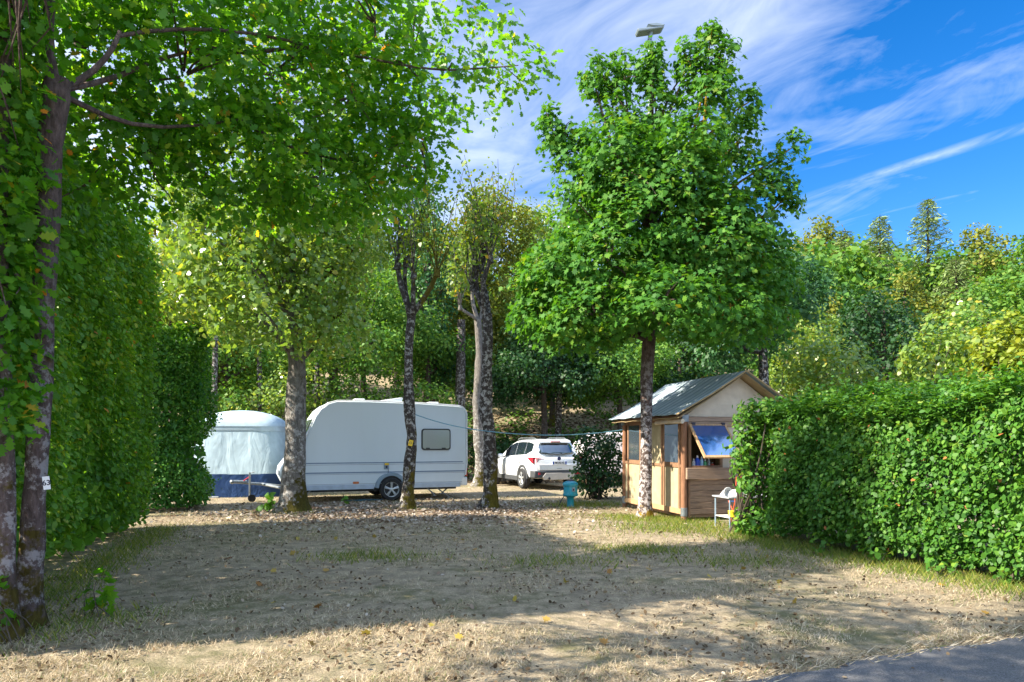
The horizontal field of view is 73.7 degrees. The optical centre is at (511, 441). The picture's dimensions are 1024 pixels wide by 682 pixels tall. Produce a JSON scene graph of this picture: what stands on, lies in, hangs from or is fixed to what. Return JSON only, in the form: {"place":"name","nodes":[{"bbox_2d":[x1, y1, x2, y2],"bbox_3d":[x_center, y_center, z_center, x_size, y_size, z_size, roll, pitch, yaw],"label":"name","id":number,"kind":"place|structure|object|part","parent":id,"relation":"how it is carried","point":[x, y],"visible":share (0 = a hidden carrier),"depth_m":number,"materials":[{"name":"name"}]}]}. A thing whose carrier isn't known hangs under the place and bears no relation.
{"place":"outdoors","nodes":[
{"label":"outdoors","id":0,"kind":"place"},
{"bbox_2d":[0,355,1023,681],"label":"ground","id":1,"kind":"structure","parent":0,"point":[504,613],"depth_m":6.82,"materials":[{"name":"plant"}]},
{"bbox_2d":[0,575,37,647],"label":"ivy patch","id":2,"kind":"object","parent":1,"relation":"on","point":[9,612],"visible":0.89,"depth_m":5.38,"materials":[{"name":"green plant"}]},
{"bbox_2d":[0,0,75,644],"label":"ivy clad tree","id":3,"kind":"object","parent":1,"relation":"on","point":[18,41],"visible":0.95,"depth_m":5.47,"materials":[{"name":"green plant"}]},
{"bbox_2d":[8,62,173,562],"bbox_3d":[-6.193,-1.423,8.633,2.109,6.112,8.821,0,0,-15],"label":"tall hedge","id":4,"kind":"object","parent":1,"relation":"on","point":[100,472],"visible":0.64,"depth_m":9.81,"materials":[{"name":"green plant"}]},
{"bbox_2d":[76,566,118,619],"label":"sapling","id":5,"kind":"object","parent":1,"relation":"on","point":[109,594],"visible":0.95,"depth_m":6.16,"materials":[{"name":"green plant"}]},
{"bbox_2d":[131,316,222,509],"bbox_3d":[-8.360,-0.638,16.177,2.798,4.537,2.466,0,0,-23],"label":"dark hedge","id":6,"kind":"object","parent":1,"relation":"on","point":[178,450],"visible":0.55,"depth_m":15.63,"materials":[{"name":"green plant"}]},
{"bbox_2d":[138,212,249,470],"bbox_3d":[-13.551,-3.981,27.251,6.189,11.289,6.826,0,0,0],"label":"broadleaf tree","id":7,"kind":"object","parent":1,"relation":"on","point":[168,321],"visible":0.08,"depth_m":26.56,"materials":[{"name":"green plant"}]},
{"bbox_2d":[211,338,217,412],"bbox_3d":[-10.082,-0.948,23.000,0.473,5.223,0.434,0,0,0],"label":"bare trunk","id":8,"kind":"object","parent":1,"relation":"on","point":[215,366],"visible":0.27,"depth_m":22.93,"materials":[{"name":"brown plant"}]},
{"bbox_2d":[163,315,287,412],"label":"broadleaf tree","id":9,"kind":"object","parent":1,"relation":"on","point":[230,382],"visible":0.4,"depth_m":25.27,"materials":[{"name":"green plant"}]},
{"bbox_2d":[194,410,284,497],"bbox_3d":[-8.142,0.337,20.700,2.998,2.541,2.720,0,0,-8],"label":"trailer tent","id":10,"kind":"object","parent":1,"relation":"on","point":[240,445],"visible":0.57,"depth_m":19.63,"materials":[{"name":"white fabric"}]},
{"bbox_2d":[257,345,262,411],"bbox_3d":[-9.165,-0.957,24.994,0.401,5.239,0.427,0,0,0],"label":"bare trunk","id":11,"kind":"object","parent":1,"relation":"on","point":[259,385],"visible":0.23,"depth_m":24.93,"materials":[{"name":"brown plant"}]},
{"bbox_2d":[256,492,276,513],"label":"sapling","id":12,"kind":"object","parent":1,"relation":"on","point":[268,505],"visible":0.92,"depth_m":14.97,"materials":[{"name":"green plant"}]},
{"bbox_2d":[140,25,396,513],"bbox_3d":[-5.557,-3.821,15.471,5.700,10.982,4.087,0,0,0],"label":"pale leaved tree","id":13,"kind":"object","parent":1,"relation":"on","point":[291,298],"visible":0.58,"depth_m":14.92,"materials":[{"name":"green plant"}]},
{"bbox_2d":[218,354,328,420],"bbox_3d":[-8.682,-0.770,24.943,3.741,4.833,3.048,0,0,-38],"label":"understorey shrub","id":14,"kind":"object","parent":1,"relation":"on","point":[269,397],"visible":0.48,"depth_m":24.61,"materials":[{"name":"green plant"}]},
{"bbox_2d":[0,0,563,631],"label":"oak tree","id":15,"kind":"object","parent":1,"relation":"on","point":[182,132],"visible":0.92,"depth_m":7.55,"materials":[{"name":"green plant"}]},
{"bbox_2d":[42,476,50,489],"bbox_3d":[-3.938,0.352,5.774,0.063,0.117,0.008,0,0,-30],"label":"number sign","id":16,"kind":"object","parent":15,"relation":"attached to","point":[46,482],"visible":1,"depth_m":5.77,"materials":[{"name":"white plastic"}]},
{"bbox_2d":[314,354,319,409],"bbox_3d":[-8.626,-2.047,30.005,0.496,6.596,0.486,0,0,0],"label":"bare trunk","id":17,"kind":"object","parent":1,"relation":"on","point":[316,379],"visible":0.16,"depth_m":29.92,"materials":[{"name":"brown plant"}]},
{"bbox_2d":[253,188,410,394],"bbox_3d":[-8.350,-5.414,31.034,6.928,12.638,6.598,0,0,43],"label":"broadleaf tree","id":18,"kind":"object","parent":1,"relation":"on","point":[383,260],"visible":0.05,"depth_m":30.67,"materials":[{"name":"green plant"}]},
{"bbox_2d":[341,495,350,505],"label":"sapling","id":19,"kind":"object","parent":1,"relation":"on","point":[346,498],"visible":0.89,"depth_m":16.68,"materials":[{"name":"green plant"}]},
{"bbox_2d":[230,398,467,501],"bbox_3d":[-4.529,0.200,19.072,6.205,2.800,2.310,0,0,-22],"label":"caravan","id":20,"kind":"object","parent":1,"relation":"on","point":[356,444],"visible":0.89,"depth_m":18.30,"materials":[{"name":"white paint"}]},
{"bbox_2d":[306,419,312,433],"bbox_3d":[-5.421,-0.275,18.033,0.286,0.634,0.560,0,0,-22],"label":"front window","id":21,"kind":"structure","parent":20,"relation":"in","point":[309,424],"depth_m":17.92,"materials":[{"name":"grey"}]},
{"bbox_2d":[421,429,450,449],"bbox_3d":[-2.093,-0.055,18.857,0.830,0.590,0.052,0,0,-22],"label":"window","id":22,"kind":"structure","parent":20,"relation":"in","point":[431,439],"depth_m":18.84,"materials":[{"name":"grey plastic"}]},
{"bbox_2d":[345,499,382,500],"bbox_3d":[-3.946,1.565,18.201,0.998,0.060,0.220,0,0,0],"label":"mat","id":23,"kind":"object","parent":1,"relation":"on","point":[364,499],"visible":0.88,"depth_m":18.11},
{"bbox_2d":[276,258,453,399],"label":"broadleaf tree","id":24,"kind":"object","parent":1,"relation":"on","point":[393,329],"visible":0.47,"depth_m":26.09,"materials":[{"name":"green plant"}]},
{"bbox_2d":[309,359,457,407],"bbox_3d":[-5.015,-0.869,26.528,5.793,5.024,2.991,0,0,0],"label":"understorey shrub","id":25,"kind":"object","parent":1,"relation":"on","point":[428,391],"visible":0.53,"depth_m":26.16,"materials":[{"name":"green plant"}]},
{"bbox_2d":[377,318,475,403],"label":"broadleaf tree","id":26,"kind":"object","parent":1,"relation":"on","point":[469,356],"visible":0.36,"depth_m":29.20,"materials":[{"name":"green plant"}]},
{"bbox_2d":[372,159,487,509],"bbox_3d":[-2.164,-2.410,15.790,3.082,8.164,2.214,0,0,20],"label":"pollarded tree","id":27,"kind":"object","parent":1,"relation":"on","point":[406,239],"visible":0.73,"depth_m":15.88,"materials":[{"name":"green plant"}]},
{"bbox_2d":[415,414,622,435],"bbox_3d":[0.218,-0.402,16.300,5.166,0.530,0.023,0,0,-7],"label":"clothes line","id":28,"kind":"object","parent":27,"relation":"attached to","point":[516,433],"visible":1,"depth_m":16.29,"materials":[{"name":"fabric"}]},
{"bbox_2d":[400,166,467,402],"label":"broadleaf tree","id":29,"kind":"object","parent":1,"relation":"on","point":[427,273],"visible":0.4,"depth_m":28.81,"materials":[{"name":"green plant"}]},
{"bbox_2d":[455,319,468,477],"bbox_3d":[-2.208,-1.762,28.501,0.899,6.634,0.904,0,0,0],"label":"bare trunk","id":30,"kind":"object","parent":1,"relation":"on","point":[460,380],"visible":0.55,"depth_m":28.35,"materials":[{"name":"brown plant"}]},
{"bbox_2d":[307,410,625,482],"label":"bank litter","id":31,"kind":"object","parent":1,"relation":"on","point":[469,480],"visible":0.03,"depth_m":35.40,"materials":[{"name":"plant"}]},
{"bbox_2d":[440,211,505,486],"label":"slender tree","id":32,"kind":"object","parent":1,"relation":"on","point":[478,444],"visible":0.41,"depth_m":24.25,"materials":[{"name":"grey plant"}]},
{"bbox_2d":[418,174,550,437],"bbox_3d":[-1.268,-6.061,33.278,6.714,12.514,7.003,0,0,0],"label":"broadleaf tree","id":33,"kind":"object","parent":1,"relation":"on","point":[507,254],"visible":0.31,"depth_m":32.32,"materials":[{"name":"green plant"}]},
{"bbox_2d":[448,149,532,507],"bbox_3d":[-0.544,-2.629,16.388,2.121,8.621,1.956,0,0,0],"label":"pollarded tree","id":34,"kind":"object","parent":1,"relation":"on","point":[489,498],"visible":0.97,"depth_m":16.28,"materials":[{"name":"green plant"}]},
{"bbox_2d":[468,436,515,466],"bbox_3d":[-0.871,0.517,29.564,2.696,1.566,2.089,0,0,0],"label":"bank shrub","id":35,"kind":"object","parent":1,"relation":"on","point":[504,447],"visible":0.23,"depth_m":29.09,"materials":[{"name":"green plant"}]},
{"bbox_2d":[46,494,953,657],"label":"fallen leaves","id":36,"kind":"object","parent":1,"relation":"on","point":[343,511],"visible":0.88,"depth_m":14.41,"materials":[{"name":"brown plant"}]},
{"bbox_2d":[0,498,1023,658],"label":"green grass","id":37,"kind":"structure","parent":1,"relation":"on","point":[764,541],"depth_m":9.17,"materials":[{"name":"green plant"}]},
{"bbox_2d":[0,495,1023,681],"bbox_3d":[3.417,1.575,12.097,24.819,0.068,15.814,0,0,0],"label":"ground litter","id":38,"kind":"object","parent":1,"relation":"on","point":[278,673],"visible":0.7,"depth_m":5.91,"materials":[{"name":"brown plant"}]},
{"bbox_2d":[497,438,581,488],"bbox_3d":[0.758,0.738,24.515,2.240,1.744,4.512,0,0,-22],"label":"parked car","id":39,"kind":"object","parent":1,"relation":"on","point":[523,462],"visible":0.77,"depth_m":22.75,"materials":[{"name":"paint"}]},
{"bbox_3d":[-0.012,0.295,24.527,0.160,0.525,0.960,0,0,-22],"label":"side window","id":40,"kind":"part","parent":39,"relation":"part of","materials":[{"name":"black glass"}]},
{"bbox_3d":[0.328,0.250,23.683,0.152,0.463,0.780,0,0,-22],"label":"side window","id":41,"kind":"part","parent":39,"relation":"part of","materials":[{"name":"black glass"}]},
{"bbox_3d":[0.590,0.234,23.012,0.143,0.421,0.580,0,0,-22],"label":"side window","id":42,"kind":"part","parent":39,"relation":"part of","materials":[{"name":"black glass"}]},
{"bbox_3d":[1.466,0.253,22.737,1.320,0.366,0.285,0,0,-22],"label":"rear window","id":43,"kind":"part","parent":39,"relation":"part of","materials":[{"name":"blue glass"}]},
{"bbox_2d":[465,297,627,438],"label":"hazel tree","id":44,"kind":"object","parent":1,"relation":"on","point":[531,371],"visible":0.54,"depth_m":28.72,"materials":[{"name":"green plant"}]},
{"bbox_2d":[490,190,609,426],"bbox_3d":[1.989,-6.988,36.120,7.300,12.427,6.840,0,0,0],"label":"broadleaf tree","id":45,"kind":"object","parent":1,"relation":"on","point":[539,213],"visible":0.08,"depth_m":35.57,"materials":[{"name":"green plant"}]},
{"bbox_2d":[555,347,561,438],"bbox_3d":[2.076,-2.358,30.992,0.574,6.334,0.553,0,0,0],"label":"bare trunk","id":46,"kind":"object","parent":1,"relation":"on","point":[558,420],"visible":0.4,"depth_m":30.89,"materials":[{"name":"brown plant"}]},
{"bbox_2d":[541,479,577,507],"bbox_3d":[1.143,1.272,16.597,0.933,0.696,0.382,0,0,0],"label":"service post","id":47,"kind":"object","parent":1,"relation":"on","point":[569,489],"visible":0.95,"depth_m":16.48,"materials":[{"name":"teal plastic"}]},
{"bbox_2d":[154,394,993,480],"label":"undergrowth","id":48,"kind":"object","parent":1,"relation":"on","point":[521,427],"visible":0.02,"depth_m":35.84,"materials":[{"name":"green plant"}]},
{"bbox_2d":[146,213,1023,425],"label":"wood","id":49,"kind":"object","parent":1,"relation":"on","point":[855,262],"visible":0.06,"depth_m":35.69,"materials":[{"name":"green plant"}]},
{"bbox_2d":[567,422,621,499],"bbox_3d":[2.382,0.562,19.065,1.894,2.208,1.513,0,0,0],"label":"shrub","id":50,"kind":"object","parent":1,"relation":"on","point":[591,486],"visible":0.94,"depth_m":18.85,"materials":[{"name":"green plant"}]},
{"bbox_2d":[227,531,988,647],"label":"rusty leaves","id":51,"kind":"object","parent":1,"relation":"on","point":[459,636],"visible":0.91,"depth_m":7.51,"materials":[{"name":"orange plant"}]},
{"bbox_2d":[547,317,690,431],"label":"hazel tree","id":52,"kind":"object","parent":1,"relation":"on","point":[629,375],"visible":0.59,"depth_m":29.90,"materials":[{"name":"green plant"}]},
{"bbox_2d":[635,22,664,113],"bbox_3d":[3.147,-3.949,15.600,0.628,11.098,0.280,0,0,-5],"label":"street lamp","id":53,"kind":"object","parent":1,"relation":"on","point":[652,29],"visible":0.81,"depth_m":15.53,"materials":[{"name":"grey metal"}]},
{"bbox_2d":[499,17,812,518],"bbox_3d":[3.256,-3.539,14.646,5.210,10.405,6.468,0,0,43],"label":"maple tree","id":54,"kind":"object","parent":1,"relation":"on","point":[672,257],"visible":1,"depth_m":13.51,"materials":[{"name":"green plant"}]},
{"bbox_2d":[627,329,749,403],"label":"broadleaf tree","id":55,"kind":"object","parent":1,"relation":"on","point":[699,373],"visible":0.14,"depth_m":32.19,"materials":[{"name":"green plant"}]},
{"bbox_2d":[608,370,789,520],"bbox_3d":[4.317,0.100,15.230,3.076,3.060,3.930,0,0,-14],"label":"canvas cabin","id":56,"kind":"object","parent":1,"relation":"on","point":[691,420],"visible":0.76,"depth_m":13.96,"materials":[{"name":"brown wood"}]},
{"bbox_2d":[629,424,638,461],"bbox_3d":[2.884,0.035,16.032,0.050,0.870,0.660,0,0,-13],"label":"window","id":57,"kind":"structure","parent":56,"relation":"in","point":[633,428],"depth_m":16.01,"materials":[{"name":"grey glass"}]},
{"bbox_2d":[664,424,677,463],"bbox_3d":[3.328,0.035,14.185,0.050,0.870,0.660,0,0,-13],"label":"window","id":58,"kind":"structure","parent":56,"relation":"in","point":[670,430],"depth_m":14.17,"materials":[{"name":"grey glass"}]},
{"bbox_2d":[695,456,699,465],"bbox_3d":[3.782,0.420,13.924,0.104,0.260,0.101,0,0,0],"label":"bottle","id":59,"kind":"object","parent":56,"relation":"on","point":[697,461],"visible":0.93,"depth_m":13.88,"materials":[{"name":"blue plastic"}]},
{"bbox_2d":[712,494,766,528],"bbox_3d":[4.358,1.308,12.760,1.040,0.585,0.580,0,0,-14],"label":"camp table","id":60,"kind":"object","parent":1,"relation":"on","point":[725,515],"visible":0.39,"depth_m":12.53,"materials":[{"name":"grey plastic"}]},
{"bbox_2d":[724,487,731,496],"bbox_3d":[3.955,0.935,12.546,0.188,0.190,0.055,0,0,-20],"label":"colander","id":61,"kind":"object","parent":60,"relation":"on","point":[726,489],"visible":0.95,"depth_m":12.54,"materials":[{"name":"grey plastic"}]},
{"bbox_2d":[728,510,734,517],"bbox_3d":[4.022,1.323,12.443,0.180,0.120,0.177,0,0,0],"label":"yellow tub","id":62,"kind":"object","parent":60,"relation":"on","point":[732,513],"visible":0.64,"depth_m":12.38,"materials":[{"name":"yellow plastic"}]},
{"bbox_2d":[720,489,755,496],"bbox_3d":[4.206,0.957,12.662,0.546,0.115,0.406,0,0,-14],"label":"washing basin","id":63,"kind":"object","parent":60,"relation":"on","point":[732,493],"visible":0.49,"depth_m":12.48,"materials":[{"name":"white plastic"}]},
{"bbox_2d":[728,477,755,520],"bbox_3d":[4.482,1.143,13.186,0.464,0.930,0.409,0,0,-14],"label":"folding chair","id":64,"kind":"object","parent":1,"relation":"on","point":[734,500],"visible":0.14,"depth_m":13.13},
{"bbox_2d":[721,394,787,537],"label":"hedge shoots","id":65,"kind":"object","parent":1,"relation":"on","point":[741,487],"visible":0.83,"depth_m":11.44,"materials":[{"name":"green plant"}]},
{"bbox_2d":[688,227,846,385],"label":"round tree","id":66,"kind":"object","parent":1,"relation":"on","point":[806,307],"visible":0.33,"depth_m":18.24,"materials":[{"name":"green plant"}]},
{"bbox_2d":[729,263,840,399],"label":"broadleaf tree","id":67,"kind":"object","parent":1,"relation":"on","point":[756,370],"visible":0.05,"depth_m":33.15,"materials":[{"name":"green plant"}]},
{"bbox_2d":[808,537,834,554],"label":"weed","id":68,"kind":"object","parent":1,"relation":"on","point":[823,542],"visible":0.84,"depth_m":9.69,"materials":[{"name":"green plant"}]},
{"bbox_2d":[771,286,873,389],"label":"broadleaf tree","id":69,"kind":"object","parent":1,"relation":"on","point":[832,310],"visible":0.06,"depth_m":29.79,"materials":[{"name":"green plant"}]},
{"bbox_2d":[786,215,870,269],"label":"broadleaf tree","id":70,"kind":"object","parent":1,"relation":"on","point":[828,229],"visible":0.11,"depth_m":45.59,"materials":[{"name":"green plant"}]},
{"bbox_2d":[756,297,907,400],"bbox_3d":[9.876,-1.544,20.451,4.735,6.374,4.638,0,0,28],"label":"light shrub","id":71,"kind":"object","parent":1,"relation":"on","point":[796,378],"visible":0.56,"depth_m":19.66,"materials":[{"name":"green plant"}]},
{"bbox_2d":[831,228,862,312],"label":"spruce tree","id":72,"kind":"object","parent":1,"relation":"on","point":[841,238],"visible":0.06,"depth_m":37.93,"materials":[{"name":"green plant"}]},
{"bbox_2d":[858,546,892,563],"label":"weed","id":73,"kind":"object","parent":1,"relation":"on","point":[879,554],"visible":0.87,"depth_m":8.84,"materials":[{"name":"green plant"}]},
{"bbox_2d":[736,353,1023,583],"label":"clipped hedge","id":74,"kind":"object","parent":1,"relation":"on","point":[825,485],"visible":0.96,"depth_m":8.80,"materials":[{"name":"green plant"}]},
{"bbox_2d":[815,284,958,442],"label":"round tree","id":75,"kind":"object","parent":1,"relation":"on","point":[871,317],"visible":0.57,"depth_m":23.32,"materials":[{"name":"green plant"}]},
{"bbox_2d":[862,216,925,365],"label":"spruce tree","id":76,"kind":"object","parent":1,"relation":"on","point":[880,239],"visible":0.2,"depth_m":40.79,"materials":[{"name":"green plant"}]},
{"bbox_2d":[851,262,960,388],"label":"broadleaf tree","id":77,"kind":"object","parent":1,"relation":"on","point":[910,289],"visible":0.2,"depth_m":32.52,"materials":[{"name":"green plant"}]},
{"bbox_2d":[897,197,966,325],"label":"spruce tree","id":78,"kind":"object","parent":1,"relation":"on","point":[928,220],"visible":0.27,"depth_m":42.77,"materials":[{"name":"green plant"}]},
{"bbox_2d":[879,292,996,477],"bbox_3d":[11.001,-1.046,17.476,3.041,5.377,2.631,0,0,0],"label":"climber shrub","id":79,"kind":"object","parent":1,"relation":"on","point":[953,348],"visible":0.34,"depth_m":17.32,"materials":[{"name":"green plant"}]},
{"bbox_2d":[925,556,962,577],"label":"weed","id":80,"kind":"object","parent":1,"relation":"on","point":[953,562],"visible":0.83,"depth_m":8.02,"materials":[{"name":"green plant"}]},
{"bbox_2d":[929,257,991,345],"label":"tree","id":81,"kind":"object","parent":1,"relation":"on","point":[956,269],"visible":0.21,"depth_m":35.87,"materials":[{"name":"green plant"}]},
{"bbox_2d":[924,222,1023,352],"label":"broadleaf tree","id":82,"kind":"object","parent":1,"relation":"on","point":[978,243],"visible":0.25,"depth_m":41.74,"materials":[{"name":"green plant"}]},
{"bbox_2d":[931,272,1023,426],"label":"broadleaf tree","id":83,"kind":"object","parent":1,"relation":"on","point":[982,294],"visible":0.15,"depth_m":30.04,"materials":[{"name":"green plant"}]},
{"bbox_2d":[958,305,1023,491],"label":"golden shrub","id":84,"kind":"object","parent":1,"relation":"on","point":[997,351],"visible":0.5,"depth_m":12.85,"materials":[{"name":"yellow plant"}]},
{"bbox_2d":[965,233,1023,336],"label":"broadleaf tree","id":85,"kind":"object","parent":1,"relation":"on","point":[1016,268],"visible":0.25,"depth_m":37.75,"materials":[{"name":"green plant"}]},
{"bbox_2d":[988,566,1019,587],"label":"weed","id":86,"kind":"object","parent":1,"relation":"on","point":[1001,572],"visible":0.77,"depth_m":7.54,"materials":[{"name":"green plant"}]},
{"bbox_2d":[31,0,1023,352],"label":"sky","id":87,"kind":"structure","parent":0,"point":[903,104],"materials":[{"name":"blue"}]},
{"bbox_2d":[573,432,621,480],"bbox_3d":[4.443,0.640,25.255,4.268,1.920,2.190,0,0,-6],"label":"caravan","id":88,"kind":"object","parent":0,"point":[617,435],"visible":0.06,"depth_m":24.12,"materials":[{"name":"white plastic"}]},
{"bbox_2d":[745,636,1023,681],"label":"road","id":89,"kind":"structure","parent":0,"point":[987,662],"depth_m":4.75,"materials":[{"name":"grey asphalt"}]},
{"bbox_2d":[643,623,1023,681],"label":"road fringe","id":90,"kind":"object","parent":89,"relation":"on","point":[899,650],"visible":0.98,"depth_m":5.02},
{"bbox_2d":[841,634,1014,679],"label":"road litter","id":91,"kind":"object","parent":89,"relation":"on","point":[947,653],"visible":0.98,"depth_m":4.79,"materials":[{"name":"brown plant"}]}
]}

